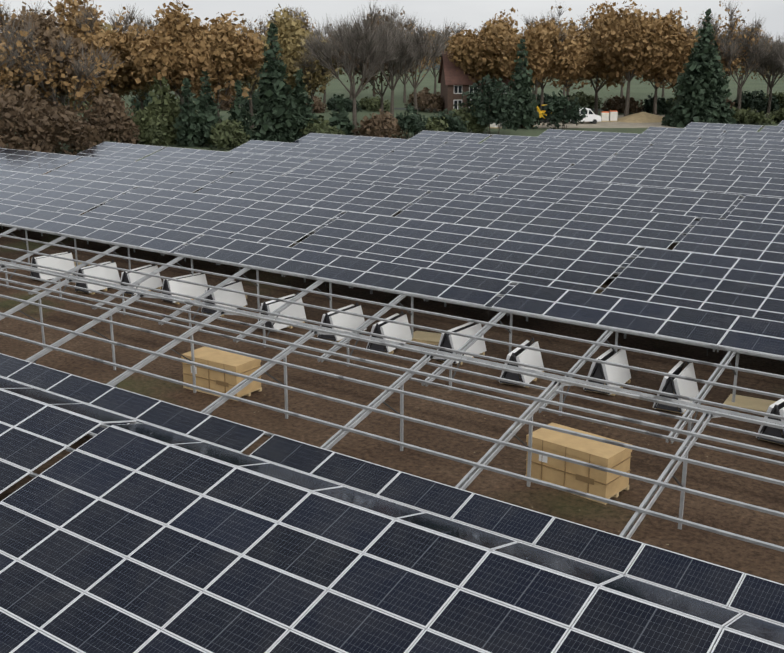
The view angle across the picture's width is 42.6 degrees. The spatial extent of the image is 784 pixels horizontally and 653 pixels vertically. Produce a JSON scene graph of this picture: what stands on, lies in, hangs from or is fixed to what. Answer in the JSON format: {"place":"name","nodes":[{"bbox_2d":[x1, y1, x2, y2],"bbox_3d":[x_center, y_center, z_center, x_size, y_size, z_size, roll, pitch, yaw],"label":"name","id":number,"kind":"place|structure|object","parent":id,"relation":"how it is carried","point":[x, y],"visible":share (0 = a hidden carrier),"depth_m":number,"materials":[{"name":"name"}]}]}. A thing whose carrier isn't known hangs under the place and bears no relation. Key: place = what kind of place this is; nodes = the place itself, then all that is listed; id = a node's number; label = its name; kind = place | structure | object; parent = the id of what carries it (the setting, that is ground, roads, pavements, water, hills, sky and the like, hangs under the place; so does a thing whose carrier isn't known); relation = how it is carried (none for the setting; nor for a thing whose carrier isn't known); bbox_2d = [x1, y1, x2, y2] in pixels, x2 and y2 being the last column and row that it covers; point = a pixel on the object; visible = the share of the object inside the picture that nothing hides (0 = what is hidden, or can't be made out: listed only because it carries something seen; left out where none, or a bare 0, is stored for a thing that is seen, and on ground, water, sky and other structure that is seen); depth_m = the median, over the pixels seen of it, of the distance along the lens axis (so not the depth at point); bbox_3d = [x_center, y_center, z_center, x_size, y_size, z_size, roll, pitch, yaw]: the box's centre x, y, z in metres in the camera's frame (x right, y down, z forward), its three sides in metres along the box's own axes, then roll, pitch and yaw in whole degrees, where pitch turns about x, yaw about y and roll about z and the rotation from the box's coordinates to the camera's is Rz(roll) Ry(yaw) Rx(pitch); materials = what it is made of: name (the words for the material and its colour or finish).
{"place":"outdoors","nodes":[
{"label":"outdoors","id":0,"kind":"place"},
{"bbox_2d":[0,66,783,652],"bbox_3d":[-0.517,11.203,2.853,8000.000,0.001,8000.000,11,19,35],"label":"ground","id":1,"kind":"structure","parent":0,"point":[718,548],"depth_m":35.21,"materials":[{"name":"soil"}]},
{"bbox_2d":[0,15,34,91],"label":"tree","id":2,"kind":"object","parent":1,"relation":"on","point":[6,63],"visible":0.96,"depth_m":105.81,"materials":[{"name":"brown plant"}]},
{"bbox_2d":[0,0,52,32],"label":"tree","id":3,"kind":"object","parent":1,"relation":"on","point":[2,14],"visible":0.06,"depth_m":120.40,"materials":[{"name":"brown plant"}]},
{"bbox_2d":[0,80,56,152],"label":"shrub","id":4,"kind":"object","parent":1,"relation":"on","point":[25,119],"visible":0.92,"depth_m":100.05,"materials":[{"name":"brown plant"}]},
{"bbox_2d":[0,18,68,146],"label":"tree","id":5,"kind":"object","parent":1,"relation":"on","point":[21,79],"visible":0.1,"depth_m":113.32,"materials":[{"name":"brown plant"}]},
{"bbox_2d":[0,5,90,106],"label":"tree","id":6,"kind":"object","parent":1,"relation":"on","point":[41,23],"visible":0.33,"depth_m":114.31,"materials":[{"name":"brown plant"}]},
{"bbox_2d":[30,250,76,281],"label":"panel stack","id":7,"kind":"object","parent":1,"relation":"on","point":[58,263],"visible":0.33,"depth_m":51.45,"materials":[{"name":"grey plastic"}]},
{"bbox_2d":[26,99,95,154],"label":"shrub","id":8,"kind":"object","parent":1,"relation":"on","point":[69,127],"visible":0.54,"depth_m":105.44,"materials":[{"name":"brown plant"}]},
{"bbox_2d":[5,13,125,145],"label":"tree","id":9,"kind":"object","parent":1,"relation":"on","point":[97,68],"visible":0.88,"depth_m":112.99,"materials":[{"name":"brown plant"}]},
{"bbox_2d":[17,0,153,110],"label":"tree","id":10,"kind":"object","parent":1,"relation":"on","point":[111,42],"visible":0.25,"depth_m":127.78,"materials":[{"name":"brown plant"}]},
{"bbox_2d":[75,259,119,293],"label":"panel stack","id":11,"kind":"object","parent":1,"relation":"on","point":[102,272],"visible":0.69,"depth_m":48.99,"materials":[{"name":"grey plastic"}]},
{"bbox_2d":[63,0,152,100],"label":"tree","id":12,"kind":"object","parent":1,"relation":"on","point":[90,21],"visible":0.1,"depth_m":130.17,"materials":[{"name":"brown plant"}]},
{"bbox_2d":[78,88,140,149],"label":"shrub","id":13,"kind":"object","parent":1,"relation":"on","point":[112,121],"visible":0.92,"depth_m":110.67,"materials":[{"name":"brown plant"}]},
{"bbox_2d":[122,77,156,109],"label":"tree","id":14,"kind":"object","parent":1,"relation":"on","point":[141,98],"visible":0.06,"depth_m":141.14,"materials":[{"name":"green plant"}]},
{"bbox_2d":[119,264,162,294],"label":"panel stack","id":15,"kind":"object","parent":1,"relation":"on","point":[150,282],"visible":0.52,"depth_m":48.82,"materials":[{"name":"grey plastic"}]},
{"bbox_2d":[128,91,157,111],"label":"shrub","id":16,"kind":"object","parent":1,"relation":"on","point":[147,100],"visible":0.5,"depth_m":173.91,"materials":[{"name":"green plant"}]},
{"bbox_2d":[126,107,169,145],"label":"shrub","id":17,"kind":"object","parent":1,"relation":"on","point":[152,127],"visible":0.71,"depth_m":114.75,"materials":[{"name":"green plant"}]},
{"bbox_2d":[141,64,180,145],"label":"conifer","id":18,"kind":"object","parent":1,"relation":"on","point":[164,108],"visible":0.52,"depth_m":121.46,"materials":[{"name":"green plant"}]},
{"bbox_2d":[120,0,218,110],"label":"tree","id":19,"kind":"object","parent":1,"relation":"on","point":[183,51],"visible":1,"depth_m":121.64,"materials":[{"name":"brown plant"}]},
{"bbox_2d":[161,273,207,303],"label":"panel stack","id":20,"kind":"object","parent":1,"relation":"on","point":[184,288],"visible":0.56,"depth_m":47.16,"materials":[{"name":"grey plastic"}]},
{"bbox_2d":[173,77,200,146],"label":"conifer","id":21,"kind":"object","parent":1,"relation":"on","point":[184,119],"visible":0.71,"depth_m":118.61,"materials":[{"name":"green plant"}]},
{"bbox_2d":[190,70,223,146],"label":"conifer","id":22,"kind":"object","parent":1,"relation":"on","point":[207,118],"visible":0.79,"depth_m":117.80,"materials":[{"name":"green plant"}]},
{"bbox_2d":[165,11,267,122],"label":"tree","id":23,"kind":"object","parent":1,"relation":"on","point":[236,54],"visible":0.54,"depth_m":130.10,"materials":[{"name":"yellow plant"}]},
{"bbox_2d":[181,346,261,400],"bbox_3d":[-5.919,1.601,34.963,2.534,1.228,1.301,10,18,32],"label":"panel box","id":24,"kind":"object","parent":1,"relation":"on","point":[214,380],"visible":0.73,"depth_m":34.46,"materials":[{"name":"cardboard"}]},
{"bbox_2d":[201,279,246,315],"bbox_3d":[-7.574,-1.334,45.391,1.100,1.273,2.146,8,18,28],"label":"panel stack","id":25,"kind":"object","parent":1,"relation":"on","point":[238,299],"visible":0.71,"depth_m":45.17,"materials":[{"name":"grey plastic"}]},
{"bbox_2d":[214,89,234,110],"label":"shrub","id":26,"kind":"object","parent":1,"relation":"on","point":[225,105],"visible":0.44,"depth_m":185.65,"materials":[{"name":"brown plant"}]},
{"bbox_2d":[204,119,249,150],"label":"shrub","id":27,"kind":"object","parent":1,"relation":"on","point":[228,133],"visible":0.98,"depth_m":115.70,"materials":[{"name":"green plant"}]},
{"bbox_2d":[226,80,253,140],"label":"conifer","id":28,"kind":"object","parent":1,"relation":"on","point":[238,113],"visible":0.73,"depth_m":121.45,"materials":[{"name":"green plant"}]},
{"bbox_2d":[240,90,259,112],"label":"shrub","id":29,"kind":"object","parent":1,"relation":"on","point":[246,105],"visible":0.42,"depth_m":179.49,"materials":[{"name":"green plant"}]},
{"bbox_2d":[239,16,270,42],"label":"tree","id":30,"kind":"object","parent":1,"relation":"on","point":[257,28],"visible":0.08,"depth_m":230.54,"materials":[{"name":"brown plant"}]},
{"bbox_2d":[237,33,291,127],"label":"tree","id":31,"kind":"object","parent":1,"relation":"on","point":[249,81],"visible":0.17,"depth_m":142.86,"materials":[{"name":"brown plant"}]},
{"bbox_2d":[249,22,303,142],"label":"conifer","id":32,"kind":"object","parent":1,"relation":"on","point":[275,119],"visible":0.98,"depth_m":120.80,"materials":[{"name":"green plant"}]},
{"bbox_2d":[258,292,305,332],"bbox_3d":[-4.694,-0.636,42.849,1.100,1.295,2.146,11,19,34],"label":"panel stack","id":33,"kind":"object","parent":1,"relation":"on","point":[295,310],"visible":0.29,"depth_m":42.54,"materials":[{"name":"grey plastic"}]},
{"bbox_2d":[240,6,324,41],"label":"tree","id":34,"kind":"object","parent":1,"relation":"on","point":[293,14],"visible":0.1,"depth_m":204.62,"materials":[{"name":"brown plant"}]},
{"bbox_2d":[246,9,324,108],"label":"tree","id":35,"kind":"object","parent":1,"relation":"on","point":[302,19],"visible":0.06,"depth_m":151.10,"materials":[{"name":"brown plant"}]},
{"bbox_2d":[258,4,324,94],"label":"tree","id":36,"kind":"object","parent":1,"relation":"on","point":[289,32],"visible":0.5,"depth_m":142.66,"materials":[{"name":"yellow plant"}]},
{"bbox_2d":[290,69,320,141],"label":"conifer","id":37,"kind":"object","parent":1,"relation":"on","point":[303,108],"visible":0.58,"depth_m":123.72,"materials":[{"name":"green plant"}]},
{"bbox_2d":[285,40,342,112],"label":"tree","id":38,"kind":"object","parent":1,"relation":"on","point":[315,67],"visible":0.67,"depth_m":142.85,"materials":[{"name":"brown plant"}]},
{"bbox_2d":[306,95,328,112],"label":"shrub","id":39,"kind":"object","parent":1,"relation":"on","point":[318,108],"visible":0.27,"depth_m":179.54,"materials":[{"name":"brown plant"}]},
{"bbox_2d":[299,115,345,136],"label":"shrub","id":40,"kind":"object","parent":1,"relation":"on","point":[316,127],"visible":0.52,"depth_m":122.22,"materials":[{"name":"green plant"}]},
{"bbox_2d":[312,26,342,102],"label":"tree","id":41,"kind":"object","parent":1,"relation":"on","point":[324,96],"visible":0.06,"depth_m":208.72,"materials":[{"name":"brown plant"}]},
{"bbox_2d":[327,94,354,134],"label":"conifer","id":42,"kind":"object","parent":1,"relation":"on","point":[340,119],"visible":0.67,"depth_m":126.64,"materials":[{"name":"green plant"}]},
{"bbox_2d":[317,302,366,341],"bbox_3d":[-2.050,-0.202,41.477,1.100,1.196,2.146,10,19,32],"label":"panel stack","id":43,"kind":"object","parent":1,"relation":"on","point":[343,320],"visible":0.75,"depth_m":41.05,"materials":[{"name":"grey plastic"}]},
{"bbox_2d":[325,94,361,111],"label":"shrub","id":44,"kind":"object","parent":1,"relation":"on","point":[331,103],"visible":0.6,"depth_m":182.23,"materials":[{"name":"green plant"}]},
{"bbox_2d":[297,0,400,135],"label":"tree","id":45,"kind":"object","parent":1,"relation":"on","point":[381,48],"visible":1,"depth_m":130.28,"materials":[{"name":"brown plant"}]},
{"bbox_2d":[316,17,384,99],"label":"tree","id":46,"kind":"object","parent":1,"relation":"on","point":[330,40],"visible":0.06,"depth_m":200.87,"materials":[{"name":"plant"}]},
{"bbox_2d":[358,96,389,111],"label":"shrub","id":47,"kind":"object","parent":1,"relation":"on","point":[372,104],"visible":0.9,"depth_m":183.54,"materials":[{"name":"green plant"}]},
{"bbox_2d":[332,5,420,114],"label":"tree","id":48,"kind":"object","parent":1,"relation":"on","point":[359,66],"visible":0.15,"depth_m":150.15,"materials":[{"name":"brown plant"}]},
{"bbox_2d":[352,109,406,138],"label":"shrub","id":49,"kind":"object","parent":1,"relation":"on","point":[382,125],"visible":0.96,"depth_m":126.32,"materials":[{"name":"brown plant"}]},
{"bbox_2d":[340,6,421,117],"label":"tree","id":50,"kind":"object","parent":1,"relation":"on","point":[403,50],"visible":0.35,"depth_m":141.53,"materials":[{"name":"plant"}]},
{"bbox_2d":[366,311,411,353],"bbox_3d":[-0.085,0.210,39.972,1.100,1.212,2.146,8,17,27],"label":"panel stack","id":51,"kind":"object","parent":1,"relation":"on","point":[392,330],"visible":0.69,"depth_m":39.48,"materials":[{"name":"grey plastic"}]},
{"bbox_2d":[0,157,783,650],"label":"steel frames","id":52,"kind":"structure","parent":1,"relation":"on","point":[542,401],"depth_m":32.08,"materials":[{"name":"grey metal"}]},
{"bbox_2d":[0,120,783,652],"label":"solar panels","id":53,"kind":"object","parent":52,"relation":"on","point":[164,528],"visible":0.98,"depth_m":25.28,"materials":[{"name":"black glass"}]},
{"bbox_2d":[393,103,426,138],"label":"shrub","id":54,"kind":"object","parent":1,"relation":"on","point":[414,122],"visible":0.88,"depth_m":127.98,"materials":[{"name":"green plant"}]},
{"bbox_2d":[387,12,439,102],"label":"tree","id":55,"kind":"object","parent":1,"relation":"on","point":[412,23],"visible":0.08,"depth_m":209.37,"materials":[{"name":"plant"}]},
{"bbox_2d":[390,18,455,113],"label":"tree","id":56,"kind":"object","parent":1,"relation":"on","point":[422,41],"visible":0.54,"depth_m":142.87,"materials":[{"name":"plant"}]},
{"bbox_2d":[404,87,443,112],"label":"shrub","id":57,"kind":"object","parent":1,"relation":"on","point":[426,99],"visible":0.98,"depth_m":180.73,"materials":[{"name":"brown plant"}]},
{"bbox_2d":[412,331,440,344],"bbox_3d":[1.799,0.507,40.894,2.250,0.145,1.150,7,17,24],"label":"cardboard box","id":58,"kind":"object","parent":1,"relation":"on","point":[427,337],"visible":0.52,"depth_m":40.84,"materials":[{"name":"beige cardboard"}]},
{"bbox_2d":[423,116,450,131],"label":"shrub","id":59,"kind":"object","parent":1,"relation":"on","point":[431,126],"visible":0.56,"depth_m":130.25,"materials":[{"name":"green plant"}]},
{"bbox_2d":[418,25,457,93],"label":"tree","id":60,"kind":"object","parent":1,"relation":"on","point":[436,62],"visible":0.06,"depth_m":239.73,"materials":[{"name":"plant"}]},
{"bbox_2d":[426,108,468,132],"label":"shrub","id":61,"kind":"object","parent":1,"relation":"on","point":[455,124],"visible":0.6,"depth_m":131.82,"materials":[{"name":"green plant"}]},
{"bbox_2d":[435,23,476,52],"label":"tree","id":62,"kind":"object","parent":1,"relation":"on","point":[463,28],"visible":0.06,"depth_m":213.11,"materials":[{"name":"grey plant"}]},
{"bbox_2d":[436,319,486,364],"bbox_3d":[2.658,0.567,38.557,1.100,1.286,2.146,12,19,36],"label":"panel stack","id":63,"kind":"object","parent":1,"relation":"on","point":[455,342],"visible":0.54,"depth_m":38.23,"materials":[{"name":"grey plastic"}]},
{"bbox_2d":[446,101,488,133],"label":"shrub","id":64,"kind":"object","parent":1,"relation":"on","point":[473,126],"visible":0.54,"depth_m":135.17,"materials":[{"name":"green plant"}]},
{"bbox_2d":[438,51,513,113],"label":"house","id":65,"kind":"structure","parent":1,"relation":"on","point":[453,81],"depth_m":175.97,"materials":[{"name":"brick"}]},
{"bbox_2d":[444,7,517,92],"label":"tree","id":66,"kind":"object","parent":1,"relation":"on","point":[481,51],"visible":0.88,"depth_m":171.61,"materials":[{"name":"brown plant"}]},
{"bbox_2d":[460,74,521,133],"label":"shrub","id":67,"kind":"object","parent":1,"relation":"on","point":[500,105],"visible":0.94,"depth_m":133.95,"materials":[{"name":"green plant"}]},
{"bbox_2d":[501,39,540,128],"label":"conifer","id":68,"kind":"object","parent":1,"relation":"on","point":[521,86],"visible":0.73,"depth_m":143.82,"materials":[{"name":"green plant"}]},
{"bbox_2d":[499,338,543,387],"bbox_3d":[4.683,1.268,36.101,1.100,1.256,2.146,8,17,25],"label":"panel stack","id":69,"kind":"object","parent":1,"relation":"on","point":[525,356],"visible":0.62,"depth_m":35.59,"materials":[{"name":"grey plastic"}]},
{"bbox_2d":[497,16,587,110],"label":"tree","id":70,"kind":"object","parent":1,"relation":"on","point":[539,40],"visible":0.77,"depth_m":156.99,"materials":[{"name":"brown plant"}]},
{"bbox_2d":[519,0,576,110],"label":"tree","id":71,"kind":"object","parent":1,"relation":"on","point":[554,45],"visible":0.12,"depth_m":159.36,"materials":[{"name":"brown plant"}]},
{"bbox_2d":[537,92,571,106],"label":"shrub","id":72,"kind":"object","parent":1,"relation":"on","point":[546,97],"visible":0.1,"depth_m":192.78,"materials":[{"name":"green plant"}]},
{"bbox_2d":[539,90,587,128],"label":"shrub","id":73,"kind":"object","parent":1,"relation":"on","point":[556,115],"visible":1,"depth_m":143.49,"materials":[{"name":"green plant"}]},
{"bbox_2d":[525,422,631,504],"bbox_3d":[5.051,3.687,27.375,2.534,1.290,1.301,13,20,39],"label":"panel box","id":74,"kind":"object","parent":1,"relation":"on","point":[600,483],"visible":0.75,"depth_m":26.82,"materials":[{"name":"cardboard"}]},
{"bbox_2d":[569,91,602,109],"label":"shrub","id":75,"kind":"object","parent":1,"relation":"on","point":[586,100],"visible":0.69,"depth_m":189.25,"materials":[{"name":"green plant"}]},
{"bbox_2d":[578,14,597,88],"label":"tree","id":76,"kind":"object","parent":1,"relation":"on","point":[584,24],"depth_m":203.74,"materials":[{"name":"brown plant"}]},
{"bbox_2d":[558,1,633,114],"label":"tree","id":77,"kind":"object","parent":1,"relation":"on","point":[604,74],"visible":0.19,"depth_m":170.51,"materials":[{"name":"brown plant"}]},
{"bbox_2d":[583,344,630,395],"bbox_3d":[7.586,1.486,35.264,1.100,1.286,2.146,9,18,30],"label":"panel stack","id":78,"kind":"object","parent":1,"relation":"on","point":[611,373],"visible":0.71,"depth_m":34.83,"materials":[{"name":"grey plastic"}]},
{"bbox_2d":[601,95,645,113],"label":"shrub","id":79,"kind":"object","parent":1,"relation":"on","point":[618,104],"visible":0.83,"depth_m":178.72,"materials":[{"name":"brown plant"}]},
{"bbox_2d":[584,0,689,115],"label":"tree","id":80,"kind":"object","parent":1,"relation":"on","point":[629,43],"visible":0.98,"depth_m":159.07,"materials":[{"name":"brown plant"}]},
{"bbox_2d":[641,93,675,114],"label":"shrub","id":81,"kind":"object","parent":1,"relation":"on","point":[662,108],"visible":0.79,"depth_m":175.27,"materials":[{"name":"green plant"}]},
{"bbox_2d":[631,9,700,114],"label":"tree","id":82,"kind":"object","parent":1,"relation":"on","point":[671,66],"visible":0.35,"depth_m":163.08,"materials":[{"name":"brown plant"}]},
{"bbox_2d":[646,22,698,96],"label":"tree","id":83,"kind":"object","parent":1,"relation":"on","point":[672,86],"depth_m":173.55,"materials":[{"name":"brown plant"}]},
{"bbox_2d":[653,361,698,413],"bbox_3d":[9.515,1.956,33.541,1.100,1.309,2.146,9,18,29],"label":"panel stack","id":84,"kind":"object","parent":1,"relation":"on","point":[683,387],"visible":0.71,"depth_m":33.02,"materials":[{"name":"grey plastic"}]},
{"bbox_2d":[661,8,737,127],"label":"conifer","id":85,"kind":"object","parent":1,"relation":"on","point":[701,81],"visible":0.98,"depth_m":146.80,"materials":[{"name":"green plant"}]},
{"bbox_2d":[684,0,765,81],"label":"tree","id":86,"kind":"object","parent":1,"relation":"on","point":[732,25],"visible":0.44,"depth_m":161.01,"materials":[{"name":"plant"}]},
{"bbox_2d":[722,21,767,99],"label":"tree","id":87,"kind":"object","parent":1,"relation":"on","point":[738,88],"depth_m":214.86,"materials":[{"name":"brown plant"}]},
{"bbox_2d":[716,24,779,110],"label":"tree","id":88,"kind":"object","parent":1,"relation":"on","point":[760,54],"visible":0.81,"depth_m":159.37,"materials":[{"name":"brown plant"}]},
{"bbox_2d":[723,394,775,412],"bbox_3d":[12.210,2.647,33.230,2.250,0.145,1.150,9,18,29],"label":"pallet","id":89,"kind":"object","parent":1,"relation":"on","point":[756,404],"visible":0.52,"depth_m":33.31,"materials":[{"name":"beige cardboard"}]},
{"bbox_2d":[732,107,774,124],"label":"shrub","id":90,"kind":"object","parent":1,"relation":"on","point":[743,116],"visible":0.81,"depth_m":153.07,"materials":[{"name":"green plant"}]},
{"bbox_2d":[732,90,783,113],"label":"shrub","id":91,"kind":"object","parent":1,"relation":"on","point":[754,101],"visible":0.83,"depth_m":176.23,"materials":[{"name":"green plant"}]},
{"bbox_2d":[745,32,781,94],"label":"tree","id":92,"kind":"object","parent":1,"relation":"on","point":[763,65],"visible":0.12,"depth_m":202.53,"materials":[{"name":"brown plant"}]},
{"bbox_2d":[747,31,783,117],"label":"tree","id":93,"kind":"object","parent":1,"relation":"on","point":[773,68],"visible":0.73,"depth_m":165.00,"materials":[{"name":"brown plant"}]},
{"bbox_2d":[756,398,783,444],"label":"panel stack","id":94,"kind":"object","parent":1,"relation":"on","point":[776,408],"visible":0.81,"depth_m":30.16,"materials":[{"name":"grey plastic"}]},
{"bbox_2d":[763,91,783,111],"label":"shrub","id":95,"kind":"object","parent":1,"relation":"on","point":[780,95],"visible":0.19,"depth_m":175.81,"materials":[{"name":"green plant"}]},
{"bbox_2d":[768,107,783,122],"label":"shrub","id":96,"kind":"object","parent":1,"relation":"on","point":[779,116],"visible":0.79,"depth_m":154.86,"materials":[{"name":"green plant"}]},
{"bbox_2d":[776,45,783,79],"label":"tree","id":97,"kind":"object","parent":1,"relation":"on","point":[781,58],"visible":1,"depth_m":154.11,"materials":[{"name":"brown plant"}]},
{"bbox_2d":[0,0,783,44],"label":"sky","id":98,"kind":"structure","parent":0,"point":[471,12],"materials":[{"name":"white"}]},
{"bbox_2d":[522,115,684,127],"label":"gravel yard","id":99,"kind":"structure","parent":0,"point":[598,124],"depth_m":151.00,"materials":[{"name":"beige gravel"}]},
{"bbox_2d":[536,104,549,122],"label":"yellow excavator","id":100,"kind":"object","parent":99,"relation":"on","point":[543,111],"visible":0.21,"depth_m":157.51,"materials":[{"name":"orange"}]},
{"bbox_2d":[546,26,609,100],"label":"tree","id":101,"kind":"object","parent":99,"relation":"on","point":[592,57],"visible":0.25,"depth_m":165.71,"materials":[{"name":"brown plant"}]},
{"bbox_2d":[573,108,601,123],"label":"white van","id":102,"kind":"object","parent":99,"relation":"on","point":[592,117],"visible":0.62,"depth_m":153.74,"materials":[{"name":"white paint"}]},
{"bbox_2d":[601,110,617,121],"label":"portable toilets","id":103,"kind":"object","parent":99,"relation":"on","point":[610,116],"visible":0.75,"depth_m":158.57,"materials":[{"name":"white plastic"}]},
{"bbox_2d":[617,112,662,122],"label":"sand pile","id":104,"kind":"object","parent":99,"relation":"on","point":[643,117],"visible":0.85,"depth_m":157.84,"materials":[{"name":"beige sand"}]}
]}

